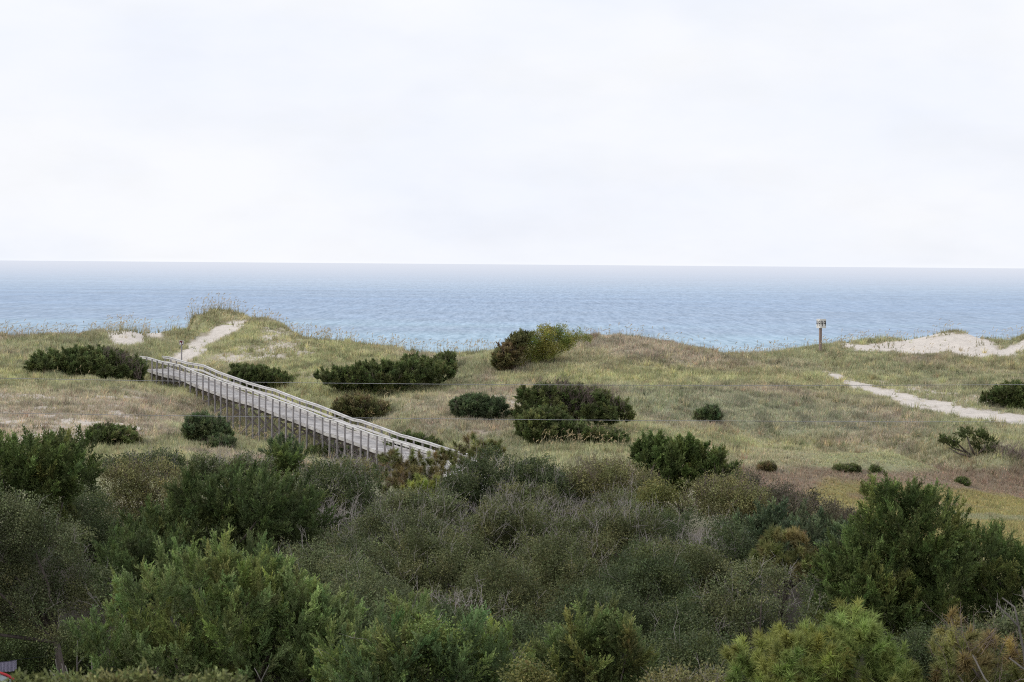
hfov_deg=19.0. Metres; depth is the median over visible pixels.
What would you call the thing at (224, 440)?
dune shrub
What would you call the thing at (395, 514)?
oak scrub
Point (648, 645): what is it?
oak scrub
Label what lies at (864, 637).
pine tree
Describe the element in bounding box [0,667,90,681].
bush
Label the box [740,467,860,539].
oak scrub
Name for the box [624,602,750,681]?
oak scrub
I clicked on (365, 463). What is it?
oak scrub
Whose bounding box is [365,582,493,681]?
oak scrub
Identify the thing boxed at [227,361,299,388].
dune shrub
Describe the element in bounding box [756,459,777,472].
dune shrub
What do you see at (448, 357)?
dune shrub
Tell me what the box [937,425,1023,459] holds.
windswept tree
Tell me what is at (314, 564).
oak scrub
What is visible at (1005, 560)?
cedar tree
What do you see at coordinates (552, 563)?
oak scrub
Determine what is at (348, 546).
oak scrub
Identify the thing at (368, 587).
oak scrub
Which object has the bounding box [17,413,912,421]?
power line
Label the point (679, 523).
oak scrub
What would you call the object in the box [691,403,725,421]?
dune shrub
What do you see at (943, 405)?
sandy track
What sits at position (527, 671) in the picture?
leafy bush
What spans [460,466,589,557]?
oak scrub
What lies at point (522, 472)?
oak scrub
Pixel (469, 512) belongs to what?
oak scrub
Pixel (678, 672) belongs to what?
leafy bush
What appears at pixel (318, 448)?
dune shrub
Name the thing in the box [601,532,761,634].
oak scrub
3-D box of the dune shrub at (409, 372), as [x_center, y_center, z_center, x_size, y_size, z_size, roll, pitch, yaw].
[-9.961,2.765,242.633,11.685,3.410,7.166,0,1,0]
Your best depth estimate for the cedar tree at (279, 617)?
79.00 m
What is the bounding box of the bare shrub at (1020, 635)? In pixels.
[972,597,1023,681]
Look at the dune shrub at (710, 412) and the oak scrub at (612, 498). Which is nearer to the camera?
the oak scrub at (612, 498)
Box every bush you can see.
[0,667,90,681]
[82,657,177,681]
[173,664,254,681]
[494,650,557,681]
[630,655,737,681]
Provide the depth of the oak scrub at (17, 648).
103.27 m
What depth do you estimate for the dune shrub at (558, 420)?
209.09 m
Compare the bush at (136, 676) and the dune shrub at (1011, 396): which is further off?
the dune shrub at (1011, 396)
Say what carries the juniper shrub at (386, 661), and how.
on the dune ground at (962, 342)
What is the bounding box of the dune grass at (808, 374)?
[0,308,1023,486]
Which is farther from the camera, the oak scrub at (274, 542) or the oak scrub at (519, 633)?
the oak scrub at (274, 542)
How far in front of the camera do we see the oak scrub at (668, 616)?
91.90 m
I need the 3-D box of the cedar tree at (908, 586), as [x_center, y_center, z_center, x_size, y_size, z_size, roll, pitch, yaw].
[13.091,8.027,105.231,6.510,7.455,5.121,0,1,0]
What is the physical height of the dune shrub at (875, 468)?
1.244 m
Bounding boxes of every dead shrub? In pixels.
[308,446,350,528]
[317,488,361,534]
[428,574,508,612]
[672,525,722,551]
[683,534,742,560]
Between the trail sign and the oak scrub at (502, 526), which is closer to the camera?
the oak scrub at (502, 526)
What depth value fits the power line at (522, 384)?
70.04 m
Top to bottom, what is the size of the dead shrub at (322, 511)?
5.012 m
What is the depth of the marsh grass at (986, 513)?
200.45 m
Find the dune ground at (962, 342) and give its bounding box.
[0,310,1023,681]
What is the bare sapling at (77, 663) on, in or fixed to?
on the dune ground at (962, 342)
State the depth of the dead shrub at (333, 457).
158.24 m
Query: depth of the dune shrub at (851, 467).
200.64 m
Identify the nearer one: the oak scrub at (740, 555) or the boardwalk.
the oak scrub at (740, 555)
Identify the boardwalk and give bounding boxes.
[140,356,485,489]
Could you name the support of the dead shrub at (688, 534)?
on the dune ground at (962, 342)
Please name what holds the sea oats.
on the dune ground at (962, 342)
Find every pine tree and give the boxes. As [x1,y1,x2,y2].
[718,596,928,681]
[923,601,1023,681]
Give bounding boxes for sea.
[0,260,1023,352]
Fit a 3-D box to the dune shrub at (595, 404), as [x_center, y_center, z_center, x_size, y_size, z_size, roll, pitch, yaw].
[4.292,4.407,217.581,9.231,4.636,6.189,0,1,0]
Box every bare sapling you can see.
[49,659,69,681]
[76,640,80,670]
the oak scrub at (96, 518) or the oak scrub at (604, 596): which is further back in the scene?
the oak scrub at (96, 518)
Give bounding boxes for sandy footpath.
[167,320,243,363]
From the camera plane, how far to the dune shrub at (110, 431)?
202.55 m
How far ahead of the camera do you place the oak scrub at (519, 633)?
86.68 m
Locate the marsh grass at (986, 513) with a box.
[749,446,1023,553]
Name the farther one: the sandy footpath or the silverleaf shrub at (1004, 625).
the sandy footpath
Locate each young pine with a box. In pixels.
[368,441,444,496]
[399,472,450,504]
[425,425,507,515]
[747,522,818,663]
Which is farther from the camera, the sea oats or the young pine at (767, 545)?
the sea oats
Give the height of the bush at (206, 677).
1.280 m
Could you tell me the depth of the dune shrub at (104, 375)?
243.96 m
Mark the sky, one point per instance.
(780, 133)
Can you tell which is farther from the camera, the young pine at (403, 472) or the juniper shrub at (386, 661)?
the young pine at (403, 472)
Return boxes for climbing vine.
[394,609,479,681]
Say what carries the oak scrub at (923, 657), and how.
on the dune ground at (962, 342)
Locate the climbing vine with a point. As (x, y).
(428, 625)
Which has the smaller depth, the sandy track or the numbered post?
the sandy track
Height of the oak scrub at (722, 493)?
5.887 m
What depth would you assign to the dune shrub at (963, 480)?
204.55 m
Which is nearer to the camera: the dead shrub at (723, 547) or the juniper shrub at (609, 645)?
the juniper shrub at (609, 645)
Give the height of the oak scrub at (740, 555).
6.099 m
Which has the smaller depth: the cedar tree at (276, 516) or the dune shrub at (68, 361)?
the cedar tree at (276, 516)
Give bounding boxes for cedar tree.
[0,422,106,617]
[52,522,387,681]
[79,521,282,674]
[93,455,344,579]
[627,429,744,536]
[798,468,981,645]
[927,516,1023,634]
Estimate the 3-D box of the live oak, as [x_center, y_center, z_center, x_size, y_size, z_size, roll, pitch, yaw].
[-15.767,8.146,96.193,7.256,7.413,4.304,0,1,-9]
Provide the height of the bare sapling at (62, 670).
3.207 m
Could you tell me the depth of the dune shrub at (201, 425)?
204.61 m
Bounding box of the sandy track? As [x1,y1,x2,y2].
[819,370,1023,424]
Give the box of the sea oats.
[0,292,1023,456]
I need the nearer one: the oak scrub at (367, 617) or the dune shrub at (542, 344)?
the oak scrub at (367, 617)
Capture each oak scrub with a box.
[0,611,113,679]
[21,481,136,609]
[90,452,200,525]
[99,440,189,510]
[188,446,277,549]
[234,460,314,554]
[259,526,358,680]
[272,521,423,592]
[288,450,391,529]
[301,450,379,523]
[310,497,417,556]
[321,546,445,623]
[328,474,490,557]
[333,587,409,646]
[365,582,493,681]
[366,520,541,618]
[376,485,426,530]
[429,465,486,521]
[431,547,565,678]
[433,442,576,513]
[441,483,582,590]
[458,606,592,681]
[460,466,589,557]
[463,524,638,622]
[523,484,685,576]
[535,573,658,644]
[556,469,614,511]
[558,452,668,505]
[558,632,698,681]
[570,474,696,562]
[570,533,728,625]
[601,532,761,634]
[612,495,743,554]
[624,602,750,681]
[628,475,686,524]
[636,578,755,679]
[675,460,777,528]
[679,551,830,678]
[693,520,788,646]
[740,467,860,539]
[874,618,1023,681]
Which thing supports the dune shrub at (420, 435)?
on the dune ground at (962, 342)
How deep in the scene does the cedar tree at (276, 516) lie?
108.69 m
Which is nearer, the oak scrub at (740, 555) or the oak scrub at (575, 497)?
the oak scrub at (740, 555)
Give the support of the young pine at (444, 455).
on the dune ground at (962, 342)
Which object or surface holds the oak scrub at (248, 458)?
on the dune ground at (962, 342)
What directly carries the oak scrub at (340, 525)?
on the dune ground at (962, 342)
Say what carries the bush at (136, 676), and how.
on the dune ground at (962, 342)
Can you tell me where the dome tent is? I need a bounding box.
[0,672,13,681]
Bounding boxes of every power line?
[5,378,1023,385]
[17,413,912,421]
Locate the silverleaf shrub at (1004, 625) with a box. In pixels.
[958,587,1023,681]
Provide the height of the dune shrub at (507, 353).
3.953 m
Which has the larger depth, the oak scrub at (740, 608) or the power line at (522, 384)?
the oak scrub at (740, 608)
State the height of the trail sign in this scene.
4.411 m
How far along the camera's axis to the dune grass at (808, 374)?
238.47 m
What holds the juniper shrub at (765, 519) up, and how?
on the dune ground at (962, 342)
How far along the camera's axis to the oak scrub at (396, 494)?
135.78 m
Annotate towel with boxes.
[0,660,16,671]
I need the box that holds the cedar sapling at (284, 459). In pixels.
[260,439,306,477]
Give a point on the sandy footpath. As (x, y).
(216, 332)
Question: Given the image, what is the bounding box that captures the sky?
[0,0,1023,267]
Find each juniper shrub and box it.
[308,586,540,681]
[512,589,662,681]
[718,495,879,626]
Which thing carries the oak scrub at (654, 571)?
on the dune ground at (962, 342)
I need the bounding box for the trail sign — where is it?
[179,340,183,359]
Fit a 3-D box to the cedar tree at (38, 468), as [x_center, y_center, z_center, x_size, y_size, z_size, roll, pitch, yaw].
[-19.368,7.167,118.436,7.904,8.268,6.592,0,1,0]
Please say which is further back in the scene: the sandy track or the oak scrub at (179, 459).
the sandy track
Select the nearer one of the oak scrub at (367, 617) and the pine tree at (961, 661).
the pine tree at (961, 661)
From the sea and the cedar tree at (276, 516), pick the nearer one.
the cedar tree at (276, 516)
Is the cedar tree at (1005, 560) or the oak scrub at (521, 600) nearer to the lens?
the oak scrub at (521, 600)
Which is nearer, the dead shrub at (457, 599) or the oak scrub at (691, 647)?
the oak scrub at (691, 647)
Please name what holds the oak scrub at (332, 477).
on the dune ground at (962, 342)
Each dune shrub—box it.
[23,343,148,381]
[84,368,119,379]
[84,421,143,446]
[179,409,234,441]
[198,432,238,448]
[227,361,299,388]
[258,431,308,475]
[301,442,366,460]
[312,355,457,392]
[329,391,391,418]
[383,427,444,453]
[399,349,457,366]
[447,391,510,419]
[490,328,534,370]
[509,372,636,426]
[512,404,594,444]
[517,320,594,366]
[580,426,630,444]
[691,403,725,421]
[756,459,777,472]
[831,462,861,472]
[868,463,882,472]
[953,474,971,485]
[977,377,1023,409]
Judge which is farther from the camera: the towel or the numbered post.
the numbered post
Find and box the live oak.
[0,482,121,678]
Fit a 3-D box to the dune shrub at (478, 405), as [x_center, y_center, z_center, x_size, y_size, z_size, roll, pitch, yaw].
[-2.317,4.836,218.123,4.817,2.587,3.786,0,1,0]
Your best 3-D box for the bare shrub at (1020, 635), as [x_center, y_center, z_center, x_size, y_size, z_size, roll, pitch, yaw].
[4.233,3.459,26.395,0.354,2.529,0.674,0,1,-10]
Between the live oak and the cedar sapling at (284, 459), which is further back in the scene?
the cedar sapling at (284, 459)
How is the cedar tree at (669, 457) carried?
on the dune ground at (962, 342)
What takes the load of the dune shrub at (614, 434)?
on the dune ground at (962, 342)
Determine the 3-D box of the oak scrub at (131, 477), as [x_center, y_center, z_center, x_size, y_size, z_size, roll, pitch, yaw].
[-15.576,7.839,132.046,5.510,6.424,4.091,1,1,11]
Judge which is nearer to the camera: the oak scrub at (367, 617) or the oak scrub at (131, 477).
the oak scrub at (367, 617)
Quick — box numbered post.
[816,319,825,351]
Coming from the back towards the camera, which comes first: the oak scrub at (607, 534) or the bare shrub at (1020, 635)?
the oak scrub at (607, 534)
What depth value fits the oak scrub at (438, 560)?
108.59 m
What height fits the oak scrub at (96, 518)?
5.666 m
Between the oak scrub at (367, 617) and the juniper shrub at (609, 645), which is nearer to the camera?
the juniper shrub at (609, 645)
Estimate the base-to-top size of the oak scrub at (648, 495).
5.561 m
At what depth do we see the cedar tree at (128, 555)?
99.59 m

